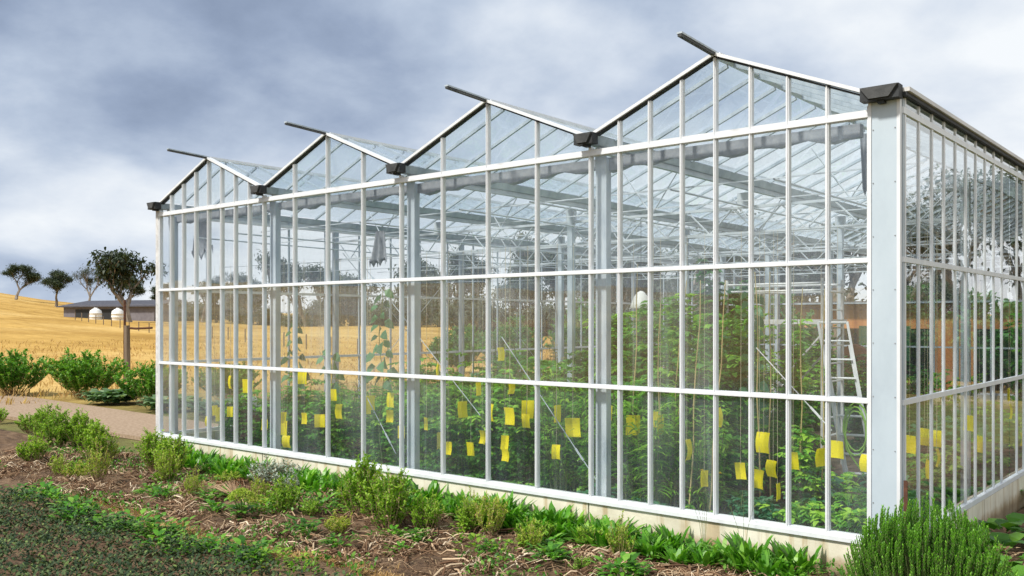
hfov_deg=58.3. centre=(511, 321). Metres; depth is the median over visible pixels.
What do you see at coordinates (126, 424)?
path
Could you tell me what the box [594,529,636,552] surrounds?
strappy plant
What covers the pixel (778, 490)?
sticky trap
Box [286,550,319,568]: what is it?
leafy weed
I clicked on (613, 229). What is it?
gum tree
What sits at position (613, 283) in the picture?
gum tree
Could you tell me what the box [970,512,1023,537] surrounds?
broad leaf plant
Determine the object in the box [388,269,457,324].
gum tree
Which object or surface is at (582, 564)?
garden shrub
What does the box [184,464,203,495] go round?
wispy shrub
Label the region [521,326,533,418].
sticky trap
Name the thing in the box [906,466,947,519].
vegetable plant
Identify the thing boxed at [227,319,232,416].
sticky trap
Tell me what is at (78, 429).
garden shrub
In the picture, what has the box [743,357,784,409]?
tomato plant
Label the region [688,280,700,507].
bamboo cane
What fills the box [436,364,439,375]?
sticky trap
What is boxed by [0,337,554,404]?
grass tufts
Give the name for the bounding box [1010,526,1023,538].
broad leaf plant
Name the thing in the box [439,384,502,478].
plant
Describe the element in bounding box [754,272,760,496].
bamboo cane
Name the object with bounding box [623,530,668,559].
strappy plant
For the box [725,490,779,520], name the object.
vegetable plant
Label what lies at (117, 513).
leafy weed
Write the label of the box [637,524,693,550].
strappy plant
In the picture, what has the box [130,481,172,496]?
leafy weed
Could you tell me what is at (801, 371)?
bamboo cane
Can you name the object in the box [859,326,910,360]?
green sign
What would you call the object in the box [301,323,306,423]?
sticky trap
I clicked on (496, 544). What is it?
leafy weed
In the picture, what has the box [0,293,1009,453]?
ground
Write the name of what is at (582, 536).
garden shrub
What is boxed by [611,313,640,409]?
tomato vine
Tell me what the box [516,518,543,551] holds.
wispy shrub
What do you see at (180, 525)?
leafy weed
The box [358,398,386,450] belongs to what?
tomato plant
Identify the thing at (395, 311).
scrub bush
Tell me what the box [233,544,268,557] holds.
leafy weed
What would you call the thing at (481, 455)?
tomato plant
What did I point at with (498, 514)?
wispy shrub
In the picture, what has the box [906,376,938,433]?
tomato plant
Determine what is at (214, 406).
sticky trap
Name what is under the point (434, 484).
strappy plant
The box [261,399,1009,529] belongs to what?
greenhouse floor
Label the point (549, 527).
garden shrub
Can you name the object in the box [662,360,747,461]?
tomato plant
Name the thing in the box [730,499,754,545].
flower stem
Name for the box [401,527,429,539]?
leafy weed
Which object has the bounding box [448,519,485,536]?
leafy weed
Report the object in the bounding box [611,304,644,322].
scrub bush
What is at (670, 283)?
gum tree
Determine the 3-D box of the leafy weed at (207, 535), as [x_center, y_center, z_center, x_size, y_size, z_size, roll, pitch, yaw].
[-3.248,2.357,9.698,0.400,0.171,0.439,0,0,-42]
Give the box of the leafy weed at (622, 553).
[596,551,651,575]
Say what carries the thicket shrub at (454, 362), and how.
on the ground at (25, 319)
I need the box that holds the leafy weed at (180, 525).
[150,515,199,535]
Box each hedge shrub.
[0,348,54,394]
[43,347,129,397]
[112,359,188,404]
[191,361,267,400]
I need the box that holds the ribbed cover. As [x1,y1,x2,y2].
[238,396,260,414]
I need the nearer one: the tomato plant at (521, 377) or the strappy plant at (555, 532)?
the strappy plant at (555, 532)
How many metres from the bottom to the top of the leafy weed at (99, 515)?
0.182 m
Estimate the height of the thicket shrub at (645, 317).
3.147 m
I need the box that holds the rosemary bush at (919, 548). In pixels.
[841,494,1017,575]
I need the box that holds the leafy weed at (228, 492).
[218,485,240,499]
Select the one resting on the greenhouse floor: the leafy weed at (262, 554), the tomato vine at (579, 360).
the tomato vine at (579, 360)
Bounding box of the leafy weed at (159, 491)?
[149,485,179,500]
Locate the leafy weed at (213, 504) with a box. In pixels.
[198,498,232,515]
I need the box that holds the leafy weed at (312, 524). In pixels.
[282,514,326,537]
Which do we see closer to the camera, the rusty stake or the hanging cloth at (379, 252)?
the rusty stake
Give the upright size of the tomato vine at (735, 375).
2.800 m
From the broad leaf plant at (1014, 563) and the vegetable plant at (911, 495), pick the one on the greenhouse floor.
the vegetable plant at (911, 495)
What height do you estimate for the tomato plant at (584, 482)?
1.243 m
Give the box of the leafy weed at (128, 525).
[115,518,146,529]
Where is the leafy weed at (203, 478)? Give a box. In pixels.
[198,473,215,481]
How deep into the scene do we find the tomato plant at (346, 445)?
15.52 m
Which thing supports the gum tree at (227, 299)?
on the ground at (25, 319)
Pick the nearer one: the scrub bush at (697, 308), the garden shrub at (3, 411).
the garden shrub at (3, 411)
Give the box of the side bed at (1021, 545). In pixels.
[986,508,1023,565]
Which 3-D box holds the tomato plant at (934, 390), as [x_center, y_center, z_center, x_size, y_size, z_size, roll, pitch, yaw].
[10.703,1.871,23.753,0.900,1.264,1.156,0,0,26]
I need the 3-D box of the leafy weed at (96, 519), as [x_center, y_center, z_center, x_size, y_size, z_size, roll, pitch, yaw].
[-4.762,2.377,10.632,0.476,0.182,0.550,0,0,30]
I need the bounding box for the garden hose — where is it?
[841,403,866,487]
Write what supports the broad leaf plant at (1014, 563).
on the side bed at (1021, 545)
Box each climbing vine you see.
[281,323,309,388]
[316,348,344,456]
[366,287,398,463]
[733,288,769,424]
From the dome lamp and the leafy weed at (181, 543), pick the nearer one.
the leafy weed at (181, 543)
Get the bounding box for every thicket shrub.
[427,326,478,371]
[453,324,484,360]
[474,314,546,374]
[544,310,595,375]
[548,297,595,368]
[594,308,676,367]
[637,299,703,367]
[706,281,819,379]
[801,328,858,376]
[906,294,940,300]
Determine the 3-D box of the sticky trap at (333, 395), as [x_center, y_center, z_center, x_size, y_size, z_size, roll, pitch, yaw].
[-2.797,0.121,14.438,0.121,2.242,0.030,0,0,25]
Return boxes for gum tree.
[1,262,42,299]
[38,268,76,306]
[71,266,105,300]
[82,246,168,321]
[116,275,146,299]
[148,282,168,299]
[188,278,227,321]
[212,271,242,285]
[225,281,245,304]
[225,283,269,324]
[229,272,261,322]
[254,250,292,291]
[269,262,309,326]
[292,263,349,326]
[304,298,377,323]
[306,266,331,325]
[322,285,360,324]
[339,272,389,325]
[388,258,440,277]
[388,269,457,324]
[422,269,455,301]
[446,247,485,303]
[446,255,498,297]
[483,272,554,314]
[504,255,544,312]
[510,230,545,279]
[522,240,566,308]
[550,246,595,269]
[554,260,595,307]
[564,274,666,310]
[564,275,584,307]
[575,208,658,308]
[577,262,638,309]
[611,233,671,301]
[643,274,703,296]
[666,227,712,294]
[674,206,777,291]
[674,277,736,300]
[699,232,785,298]
[710,267,820,299]
[735,238,806,300]
[780,255,824,301]
[782,217,866,301]
[857,185,949,299]
[861,240,937,300]
[906,197,1009,289]
[906,280,950,300]
[922,242,1009,291]
[928,271,948,289]
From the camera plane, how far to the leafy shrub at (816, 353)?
22.16 m
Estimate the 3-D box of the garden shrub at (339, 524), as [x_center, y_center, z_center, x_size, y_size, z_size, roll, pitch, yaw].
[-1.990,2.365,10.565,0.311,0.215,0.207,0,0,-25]
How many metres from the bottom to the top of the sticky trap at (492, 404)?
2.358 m
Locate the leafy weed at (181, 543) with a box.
[158,541,192,556]
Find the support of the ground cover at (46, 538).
on the garden bed at (9, 440)
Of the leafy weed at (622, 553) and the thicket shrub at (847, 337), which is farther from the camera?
the thicket shrub at (847, 337)
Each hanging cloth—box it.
[192,222,212,259]
[369,230,386,266]
[860,133,866,194]
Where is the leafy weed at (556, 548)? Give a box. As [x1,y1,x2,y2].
[521,541,577,568]
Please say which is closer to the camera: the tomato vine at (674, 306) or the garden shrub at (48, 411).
the tomato vine at (674, 306)
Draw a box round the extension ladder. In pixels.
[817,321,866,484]
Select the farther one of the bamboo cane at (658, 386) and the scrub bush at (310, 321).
the scrub bush at (310, 321)
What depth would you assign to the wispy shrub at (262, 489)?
12.31 m
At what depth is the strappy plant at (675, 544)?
9.54 m
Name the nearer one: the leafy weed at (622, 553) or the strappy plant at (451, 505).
the leafy weed at (622, 553)
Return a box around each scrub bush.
[166,298,201,311]
[178,308,193,320]
[189,307,214,321]
[190,301,232,322]
[225,301,242,322]
[226,304,260,324]
[252,305,286,325]
[281,312,323,326]
[301,299,347,326]
[321,308,360,325]
[352,306,377,325]
[353,301,371,325]
[366,301,428,325]
[366,303,423,325]
[367,298,392,325]
[383,294,438,326]
[422,292,454,326]
[424,300,485,330]
[449,289,502,310]
[458,300,517,332]
[465,309,525,329]
[510,299,578,335]
[521,309,565,334]
[546,302,626,332]
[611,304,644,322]
[630,285,706,321]
[690,287,739,315]
[754,282,806,301]
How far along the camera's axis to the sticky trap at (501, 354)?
12.47 m
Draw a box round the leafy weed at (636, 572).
[614,562,656,575]
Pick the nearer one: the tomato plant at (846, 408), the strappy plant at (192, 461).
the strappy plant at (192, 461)
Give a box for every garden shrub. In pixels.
[0,406,8,422]
[14,411,41,433]
[15,430,50,461]
[25,407,54,438]
[33,408,70,448]
[35,401,69,435]
[59,407,94,449]
[64,460,94,473]
[68,413,100,439]
[76,418,118,462]
[132,426,171,472]
[143,431,169,451]
[151,430,193,475]
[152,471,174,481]
[266,473,304,513]
[299,497,318,515]
[326,518,351,530]
[336,449,390,519]
[354,465,422,531]
[408,489,445,529]
[456,493,492,532]
[514,517,556,546]
[567,556,593,572]
[576,524,602,548]
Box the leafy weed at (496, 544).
[491,538,528,556]
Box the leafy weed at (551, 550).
[538,543,565,559]
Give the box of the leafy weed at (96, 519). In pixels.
[79,516,119,533]
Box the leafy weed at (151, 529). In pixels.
[141,523,161,536]
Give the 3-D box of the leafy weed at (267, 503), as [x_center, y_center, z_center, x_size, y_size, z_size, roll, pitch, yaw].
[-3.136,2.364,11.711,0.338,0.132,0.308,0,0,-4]
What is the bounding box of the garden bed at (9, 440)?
[0,429,822,575]
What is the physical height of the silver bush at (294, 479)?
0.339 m
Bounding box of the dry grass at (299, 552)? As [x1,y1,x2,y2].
[8,488,411,575]
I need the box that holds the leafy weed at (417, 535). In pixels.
[400,527,436,542]
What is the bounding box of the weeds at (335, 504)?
[0,443,855,575]
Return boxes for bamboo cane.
[631,264,637,462]
[656,317,660,499]
[670,333,679,505]
[673,280,686,506]
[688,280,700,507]
[709,280,725,510]
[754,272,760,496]
[768,272,771,506]
[799,288,802,482]
[821,288,824,490]
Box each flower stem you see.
[692,495,706,547]
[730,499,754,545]
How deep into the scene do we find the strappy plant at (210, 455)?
15.40 m
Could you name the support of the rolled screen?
attached to the greenhouse
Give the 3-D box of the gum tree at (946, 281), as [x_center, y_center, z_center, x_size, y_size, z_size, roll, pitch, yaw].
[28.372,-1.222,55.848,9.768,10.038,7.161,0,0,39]
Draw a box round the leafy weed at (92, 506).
[73,500,102,513]
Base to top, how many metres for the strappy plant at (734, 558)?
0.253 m
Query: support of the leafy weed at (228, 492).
on the garden bed at (9, 440)
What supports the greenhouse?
on the ground at (25, 319)
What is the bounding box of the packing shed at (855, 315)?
[760,299,1009,390]
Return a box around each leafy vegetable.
[75,389,112,402]
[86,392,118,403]
[94,390,136,402]
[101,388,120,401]
[112,391,145,401]
[135,394,181,409]
[167,394,202,409]
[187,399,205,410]
[190,401,219,415]
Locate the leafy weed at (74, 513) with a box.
[45,503,90,524]
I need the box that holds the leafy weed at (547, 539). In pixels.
[537,536,563,547]
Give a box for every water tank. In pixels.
[89,308,101,319]
[111,308,122,319]
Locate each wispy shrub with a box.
[46,452,72,477]
[60,460,88,478]
[81,437,113,481]
[103,439,120,459]
[153,448,181,482]
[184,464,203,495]
[213,470,240,482]
[243,494,272,506]
[249,475,269,499]
[323,511,352,533]
[334,479,348,503]
[455,486,488,530]
[471,490,508,535]
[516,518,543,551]
[605,510,635,557]
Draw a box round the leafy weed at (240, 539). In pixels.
[213,535,269,566]
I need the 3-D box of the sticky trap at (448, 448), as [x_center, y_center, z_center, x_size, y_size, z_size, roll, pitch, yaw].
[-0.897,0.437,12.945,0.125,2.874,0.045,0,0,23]
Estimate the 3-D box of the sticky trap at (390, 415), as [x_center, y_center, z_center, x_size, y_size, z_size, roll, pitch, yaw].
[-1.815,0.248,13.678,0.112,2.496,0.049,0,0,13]
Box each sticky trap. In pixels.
[212,318,217,415]
[216,266,219,421]
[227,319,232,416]
[228,376,231,388]
[242,264,247,392]
[281,297,286,435]
[281,412,286,422]
[282,301,290,447]
[298,372,306,383]
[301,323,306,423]
[314,259,324,426]
[331,258,336,400]
[335,404,342,418]
[366,256,370,413]
[366,256,374,410]
[386,255,393,421]
[387,314,393,407]
[424,303,427,430]
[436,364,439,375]
[437,432,440,448]
[446,251,451,454]
[458,364,467,417]
[466,249,473,455]
[476,382,480,395]
[479,249,485,444]
[491,248,493,421]
[497,347,504,360]
[500,247,508,448]
[501,449,508,461]
[504,353,514,424]
[508,247,514,393]
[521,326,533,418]
[522,401,529,427]
[551,374,559,458]
[554,405,560,422]
[565,243,580,436]
[626,246,639,434]
[647,236,657,426]
[658,238,663,434]
[685,439,691,459]
[701,261,707,486]
[719,407,722,426]
[735,231,746,479]
[754,254,763,489]
[755,232,769,453]
[765,261,777,478]
[776,231,780,500]
[791,273,798,469]
[815,426,824,467]
[831,227,843,458]
[859,454,866,471]
[906,225,915,453]
[920,371,928,445]
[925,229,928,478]
[928,274,940,446]
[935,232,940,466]
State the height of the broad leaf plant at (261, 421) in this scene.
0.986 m
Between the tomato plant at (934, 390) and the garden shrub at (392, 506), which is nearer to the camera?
the garden shrub at (392, 506)
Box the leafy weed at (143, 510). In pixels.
[104,508,159,532]
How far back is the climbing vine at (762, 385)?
12.64 m
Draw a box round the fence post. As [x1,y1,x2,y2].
[123,300,152,382]
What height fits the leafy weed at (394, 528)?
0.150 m
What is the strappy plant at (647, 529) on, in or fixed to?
on the garden bed at (9, 440)
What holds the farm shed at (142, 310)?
on the ground at (25, 319)
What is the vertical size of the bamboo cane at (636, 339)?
3.201 m
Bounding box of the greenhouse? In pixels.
[147,31,1023,575]
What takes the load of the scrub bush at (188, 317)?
on the ground at (25, 319)
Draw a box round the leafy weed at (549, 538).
[526,531,566,546]
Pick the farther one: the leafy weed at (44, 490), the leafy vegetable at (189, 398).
the leafy vegetable at (189, 398)
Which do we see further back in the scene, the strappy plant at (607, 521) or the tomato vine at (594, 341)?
the tomato vine at (594, 341)
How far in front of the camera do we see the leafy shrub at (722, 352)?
14.52 m
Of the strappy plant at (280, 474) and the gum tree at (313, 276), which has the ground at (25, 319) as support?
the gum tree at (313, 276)
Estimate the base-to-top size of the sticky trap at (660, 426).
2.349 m
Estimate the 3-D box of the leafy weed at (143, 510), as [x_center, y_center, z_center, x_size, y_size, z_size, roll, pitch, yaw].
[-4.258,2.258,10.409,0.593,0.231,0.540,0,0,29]
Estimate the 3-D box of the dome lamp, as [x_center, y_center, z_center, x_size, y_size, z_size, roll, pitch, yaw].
[2.110,-0.995,15.031,0.336,1.550,0.336,0,0,40]
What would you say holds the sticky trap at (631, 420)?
hanging from the greenhouse
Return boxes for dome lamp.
[631,291,647,307]
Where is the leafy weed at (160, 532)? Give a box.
[131,528,182,552]
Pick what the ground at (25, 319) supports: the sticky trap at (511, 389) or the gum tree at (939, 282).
the gum tree at (939, 282)
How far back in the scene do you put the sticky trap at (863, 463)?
9.55 m
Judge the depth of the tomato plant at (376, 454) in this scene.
15.04 m
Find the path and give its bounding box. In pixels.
[0,395,219,440]
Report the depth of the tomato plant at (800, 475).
10.40 m
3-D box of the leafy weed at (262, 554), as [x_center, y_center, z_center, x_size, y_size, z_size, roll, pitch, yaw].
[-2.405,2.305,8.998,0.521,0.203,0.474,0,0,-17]
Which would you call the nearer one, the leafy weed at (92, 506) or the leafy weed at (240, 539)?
the leafy weed at (240, 539)
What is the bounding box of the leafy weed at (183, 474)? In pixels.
[173,470,201,481]
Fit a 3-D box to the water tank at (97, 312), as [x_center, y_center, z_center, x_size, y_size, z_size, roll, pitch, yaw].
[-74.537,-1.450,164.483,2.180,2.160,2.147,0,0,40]
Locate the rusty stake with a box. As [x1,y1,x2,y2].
[903,480,907,526]
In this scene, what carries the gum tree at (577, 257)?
on the ground at (25, 319)
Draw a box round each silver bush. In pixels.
[246,452,305,484]
[276,471,306,491]
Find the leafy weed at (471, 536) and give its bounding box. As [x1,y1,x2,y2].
[450,533,494,550]
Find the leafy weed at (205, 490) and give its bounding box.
[195,481,225,496]
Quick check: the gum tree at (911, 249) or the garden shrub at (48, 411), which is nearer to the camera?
the garden shrub at (48, 411)
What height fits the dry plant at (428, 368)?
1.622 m
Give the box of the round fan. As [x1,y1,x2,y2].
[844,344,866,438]
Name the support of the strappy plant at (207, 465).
on the garden bed at (9, 440)
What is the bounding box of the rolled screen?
[176,123,863,223]
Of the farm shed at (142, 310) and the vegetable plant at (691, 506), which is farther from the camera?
the farm shed at (142, 310)
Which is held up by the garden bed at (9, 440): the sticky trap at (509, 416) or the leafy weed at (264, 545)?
the leafy weed at (264, 545)
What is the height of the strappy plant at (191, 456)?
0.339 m
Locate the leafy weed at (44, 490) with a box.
[26,484,61,497]
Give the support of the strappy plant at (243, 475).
on the garden bed at (9, 440)
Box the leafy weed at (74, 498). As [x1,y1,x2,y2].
[47,495,96,518]
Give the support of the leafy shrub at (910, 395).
on the greenhouse floor
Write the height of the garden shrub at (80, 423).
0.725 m
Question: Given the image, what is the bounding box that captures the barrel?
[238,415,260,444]
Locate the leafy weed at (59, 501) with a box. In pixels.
[54,499,88,514]
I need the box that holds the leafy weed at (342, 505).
[326,501,370,517]
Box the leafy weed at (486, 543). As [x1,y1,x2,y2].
[473,537,508,551]
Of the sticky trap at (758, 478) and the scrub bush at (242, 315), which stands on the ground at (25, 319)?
the scrub bush at (242, 315)
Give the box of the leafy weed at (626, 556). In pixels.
[587,553,650,575]
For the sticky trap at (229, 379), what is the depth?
16.28 m
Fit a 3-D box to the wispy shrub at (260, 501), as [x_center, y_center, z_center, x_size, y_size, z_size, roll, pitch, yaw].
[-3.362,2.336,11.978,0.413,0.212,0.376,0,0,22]
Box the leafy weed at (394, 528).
[375,525,405,539]
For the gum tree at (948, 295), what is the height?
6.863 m
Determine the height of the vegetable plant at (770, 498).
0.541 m
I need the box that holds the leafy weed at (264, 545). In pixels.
[226,538,283,560]
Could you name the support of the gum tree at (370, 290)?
on the ground at (25, 319)
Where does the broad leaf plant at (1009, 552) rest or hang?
on the side bed at (1021, 545)
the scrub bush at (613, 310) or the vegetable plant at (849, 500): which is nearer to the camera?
the vegetable plant at (849, 500)
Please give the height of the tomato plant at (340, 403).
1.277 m
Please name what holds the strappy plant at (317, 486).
on the garden bed at (9, 440)
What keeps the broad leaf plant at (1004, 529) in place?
on the side bed at (1021, 545)
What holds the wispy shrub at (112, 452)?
on the garden bed at (9, 440)
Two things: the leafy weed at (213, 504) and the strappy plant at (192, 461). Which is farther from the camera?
the strappy plant at (192, 461)
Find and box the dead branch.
[174,478,242,496]
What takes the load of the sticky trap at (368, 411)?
hanging from the greenhouse
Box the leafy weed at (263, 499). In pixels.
[251,497,283,513]
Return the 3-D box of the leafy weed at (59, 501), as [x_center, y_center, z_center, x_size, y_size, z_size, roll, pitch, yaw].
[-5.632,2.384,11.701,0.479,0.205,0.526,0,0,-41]
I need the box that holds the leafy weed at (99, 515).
[78,508,124,525]
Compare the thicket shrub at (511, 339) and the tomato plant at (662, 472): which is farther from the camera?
the thicket shrub at (511, 339)
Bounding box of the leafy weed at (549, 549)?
[533,542,567,557]
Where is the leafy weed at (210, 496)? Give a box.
[189,488,221,502]
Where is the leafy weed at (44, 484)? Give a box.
[20,481,64,498]
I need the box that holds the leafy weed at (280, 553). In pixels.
[268,545,292,559]
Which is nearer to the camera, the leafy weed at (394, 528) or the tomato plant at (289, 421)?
the leafy weed at (394, 528)
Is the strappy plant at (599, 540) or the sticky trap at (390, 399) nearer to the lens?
the strappy plant at (599, 540)
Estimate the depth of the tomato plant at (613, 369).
14.10 m
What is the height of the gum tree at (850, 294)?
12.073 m
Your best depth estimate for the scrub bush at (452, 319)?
113.88 m
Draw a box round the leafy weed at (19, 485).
[5,481,44,495]
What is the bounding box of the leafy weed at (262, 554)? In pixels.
[241,546,292,573]
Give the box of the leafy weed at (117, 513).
[97,510,132,524]
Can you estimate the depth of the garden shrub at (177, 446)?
14.35 m
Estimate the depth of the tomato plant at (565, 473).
12.56 m
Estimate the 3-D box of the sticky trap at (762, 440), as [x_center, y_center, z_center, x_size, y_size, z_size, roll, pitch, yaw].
[2.783,0.228,10.180,0.048,2.455,0.174,0,0,-41]
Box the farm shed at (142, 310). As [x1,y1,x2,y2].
[56,300,181,321]
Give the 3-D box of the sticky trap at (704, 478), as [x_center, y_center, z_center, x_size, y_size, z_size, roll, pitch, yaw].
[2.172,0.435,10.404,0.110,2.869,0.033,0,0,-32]
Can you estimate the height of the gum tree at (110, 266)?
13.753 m
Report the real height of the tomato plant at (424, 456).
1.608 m
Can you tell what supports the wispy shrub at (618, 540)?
on the garden bed at (9, 440)
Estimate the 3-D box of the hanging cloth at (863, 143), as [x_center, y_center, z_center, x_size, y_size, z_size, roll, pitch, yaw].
[3.583,-1.581,9.260,0.143,0.637,0.097,0,0,40]
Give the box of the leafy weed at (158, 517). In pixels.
[124,512,177,535]
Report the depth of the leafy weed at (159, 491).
12.53 m
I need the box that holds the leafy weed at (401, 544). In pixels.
[381,541,415,556]
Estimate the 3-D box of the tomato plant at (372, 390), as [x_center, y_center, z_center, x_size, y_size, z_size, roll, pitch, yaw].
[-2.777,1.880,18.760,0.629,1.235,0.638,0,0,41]
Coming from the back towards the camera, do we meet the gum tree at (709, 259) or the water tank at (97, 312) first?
the water tank at (97, 312)
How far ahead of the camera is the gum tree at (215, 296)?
179.01 m
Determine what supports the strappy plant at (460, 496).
on the garden bed at (9, 440)
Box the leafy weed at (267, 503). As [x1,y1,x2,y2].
[256,501,273,508]
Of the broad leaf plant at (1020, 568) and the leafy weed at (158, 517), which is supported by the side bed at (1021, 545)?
the broad leaf plant at (1020, 568)
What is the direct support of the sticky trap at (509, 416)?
hanging from the greenhouse
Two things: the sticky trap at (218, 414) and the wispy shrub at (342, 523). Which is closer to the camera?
the wispy shrub at (342, 523)
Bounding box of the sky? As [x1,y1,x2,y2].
[0,0,1023,313]
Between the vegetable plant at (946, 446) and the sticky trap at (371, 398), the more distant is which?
the sticky trap at (371, 398)
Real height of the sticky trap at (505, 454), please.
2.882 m
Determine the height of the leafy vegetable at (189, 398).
0.422 m
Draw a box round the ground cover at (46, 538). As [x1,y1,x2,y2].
[0,485,353,575]
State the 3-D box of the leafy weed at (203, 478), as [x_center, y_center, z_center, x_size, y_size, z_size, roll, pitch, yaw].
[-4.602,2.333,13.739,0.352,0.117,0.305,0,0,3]
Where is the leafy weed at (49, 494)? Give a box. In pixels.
[33,488,71,503]
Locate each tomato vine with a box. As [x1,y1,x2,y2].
[504,350,529,434]
[561,348,595,488]
[582,307,647,410]
[584,322,616,377]
[594,312,627,359]
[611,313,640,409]
[614,300,670,473]
[634,326,690,494]
[661,293,708,362]
[663,308,710,368]
[687,306,747,492]
[692,300,766,483]
[754,313,816,491]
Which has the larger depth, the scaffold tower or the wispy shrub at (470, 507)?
the scaffold tower
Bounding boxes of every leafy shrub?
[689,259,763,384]
[695,333,747,434]
[696,280,747,351]
[802,324,836,423]
[836,354,866,452]
[906,363,937,450]
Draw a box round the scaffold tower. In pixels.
[724,278,846,464]
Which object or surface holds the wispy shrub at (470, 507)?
on the garden bed at (9, 440)
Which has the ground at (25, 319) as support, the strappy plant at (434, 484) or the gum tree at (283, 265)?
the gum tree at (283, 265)
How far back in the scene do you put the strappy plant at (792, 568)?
8.65 m
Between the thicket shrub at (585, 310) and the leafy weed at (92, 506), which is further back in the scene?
the thicket shrub at (585, 310)
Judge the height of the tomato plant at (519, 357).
2.175 m
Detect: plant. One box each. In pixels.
[171,440,196,452]
[175,447,198,465]
[182,456,208,468]
[192,449,222,462]
[196,455,238,475]
[199,458,216,471]
[204,453,236,462]
[207,460,242,478]
[211,456,242,472]
[217,385,255,443]
[223,455,251,471]
[225,487,257,520]
[230,456,274,476]
[232,390,269,445]
[238,468,259,481]
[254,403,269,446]
[267,408,301,451]
[267,462,320,476]
[269,390,310,442]
[270,470,302,482]
[281,372,323,452]
[287,466,329,491]
[288,404,316,452]
[297,467,339,485]
[298,386,342,457]
[301,477,335,496]
[302,393,323,443]
[306,479,333,492]
[311,390,346,452]
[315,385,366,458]
[323,384,348,443]
[324,383,368,459]
[324,473,353,492]
[325,472,345,486]
[329,467,369,485]
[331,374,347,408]
[347,398,360,432]
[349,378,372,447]
[354,417,384,461]
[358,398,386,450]
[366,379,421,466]
[366,384,384,418]
[366,391,398,463]
[374,394,406,467]
[374,472,418,489]
[380,377,423,458]
[388,343,471,470]
[394,488,430,508]
[404,381,458,471]
[410,479,456,506]
[414,492,451,510]
[420,388,437,459]
[420,399,479,474]
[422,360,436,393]
[435,352,518,473]
[437,490,474,506]
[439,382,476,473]
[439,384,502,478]
[439,499,457,517]
[441,489,480,507]
[445,494,476,515]
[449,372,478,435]
[454,393,517,480]
[459,341,549,471]
[466,497,535,531]
[473,490,536,520]
[474,491,523,512]
[481,346,562,478]
[483,493,530,512]
[491,389,553,483]
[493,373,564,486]
[501,512,528,532]
[508,505,543,525]
[511,360,578,422]
[513,481,540,485]
[513,500,573,533]
[515,513,558,537]
[521,506,547,520]
[525,391,572,461]
[525,505,579,525]
[526,396,581,490]
[528,382,595,486]
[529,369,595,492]
[542,360,585,430]
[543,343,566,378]
[544,520,570,539]
[547,512,583,535]
[548,360,594,456]
[554,509,596,531]
[559,366,630,464]
[560,521,606,544]
[563,521,630,547]
[569,515,656,539]
[570,365,647,494]
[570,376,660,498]
[570,421,614,497]
[571,513,619,528]
[576,483,616,497]
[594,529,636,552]
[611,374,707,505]
[611,378,640,463]
[611,392,676,499]
[623,340,726,503]
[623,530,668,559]
[627,492,669,505]
[631,530,696,556]
[632,524,658,539]
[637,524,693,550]
[656,541,699,564]
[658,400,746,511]
[660,349,723,498]
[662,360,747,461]
[668,356,711,488]
[676,538,701,551]
[677,533,715,550]
[683,543,729,566]
[685,504,712,511]
[687,429,757,510]
[698,387,774,501]
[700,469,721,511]
[700,536,737,563]
[701,530,791,564]
[717,542,764,572]
[719,335,766,462]
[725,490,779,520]
[735,489,783,521]
[736,549,797,575]
[741,406,806,494]
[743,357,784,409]
[745,551,776,572]
[752,539,813,566]
[754,349,779,389]
[754,390,782,431]
[755,500,824,528]
[761,542,841,573]
[767,567,809,575]
[769,553,825,575]
[773,424,832,523]
[774,445,815,486]
[778,421,821,448]
[783,342,819,412]
[783,476,856,525]
[792,459,837,496]
[797,358,833,430]
[802,504,866,533]
[811,471,859,520]
[813,341,846,394]
[832,486,912,531]
[833,343,866,422]
[844,372,866,431]
[849,468,925,522]
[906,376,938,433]
[906,413,948,468]
[906,450,947,505]
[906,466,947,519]
[914,370,940,416]
[924,445,948,492]
[928,368,949,425]
[933,415,948,442]
[933,473,940,508]
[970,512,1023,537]
[970,527,1023,551]
[983,544,1023,561]
[989,527,1023,550]
[989,552,1022,571]
[1003,564,1023,575]
[1009,415,1009,473]
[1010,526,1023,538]
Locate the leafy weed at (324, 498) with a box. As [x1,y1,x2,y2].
[298,492,342,508]
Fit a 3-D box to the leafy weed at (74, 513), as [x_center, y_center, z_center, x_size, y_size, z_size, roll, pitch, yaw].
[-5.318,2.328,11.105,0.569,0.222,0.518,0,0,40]
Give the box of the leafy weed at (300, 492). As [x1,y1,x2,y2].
[284,488,314,501]
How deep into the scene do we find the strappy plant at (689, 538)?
9.65 m
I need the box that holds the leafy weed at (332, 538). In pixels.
[317,532,355,547]
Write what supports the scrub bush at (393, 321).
on the ground at (25, 319)
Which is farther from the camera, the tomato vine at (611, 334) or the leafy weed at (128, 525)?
the tomato vine at (611, 334)
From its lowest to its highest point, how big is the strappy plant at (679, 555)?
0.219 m
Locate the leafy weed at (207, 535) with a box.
[188,533,223,551]

